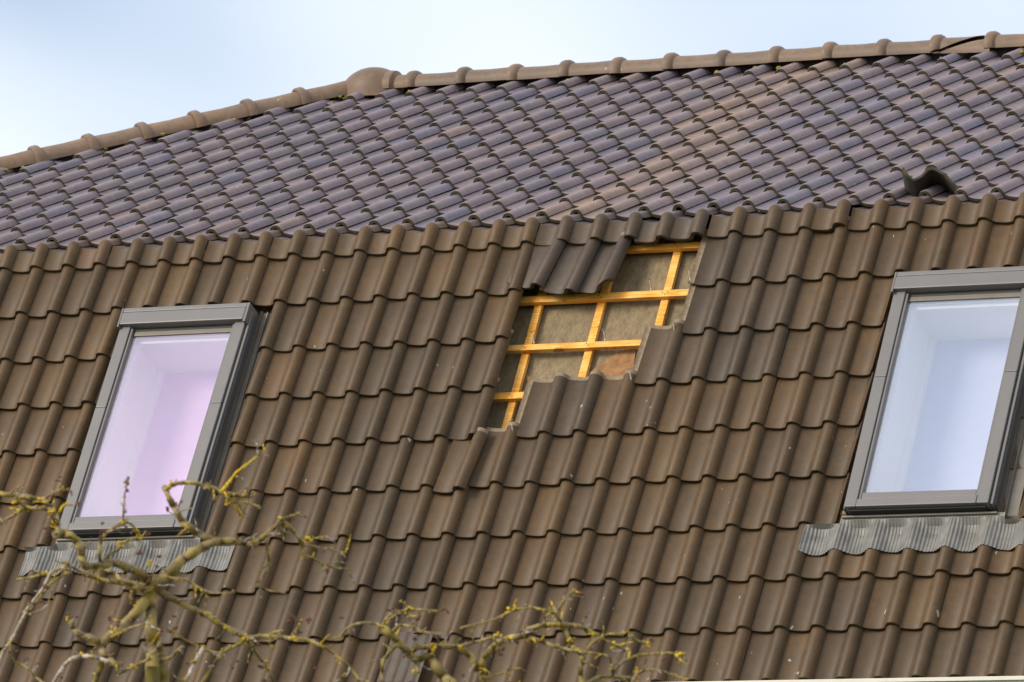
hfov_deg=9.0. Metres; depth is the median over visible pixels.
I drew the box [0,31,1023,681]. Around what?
house
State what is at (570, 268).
slipped tile
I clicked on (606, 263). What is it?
slipped tile
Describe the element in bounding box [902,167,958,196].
loose tile
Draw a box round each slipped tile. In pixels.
[506,232,565,289]
[539,236,600,294]
[577,231,632,294]
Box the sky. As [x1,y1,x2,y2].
[0,0,1023,156]
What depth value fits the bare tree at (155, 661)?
21.67 m
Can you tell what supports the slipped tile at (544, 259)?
on the house
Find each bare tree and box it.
[0,440,370,681]
[332,589,689,681]
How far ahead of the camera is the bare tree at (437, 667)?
21.59 m
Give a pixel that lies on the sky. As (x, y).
(70, 70)

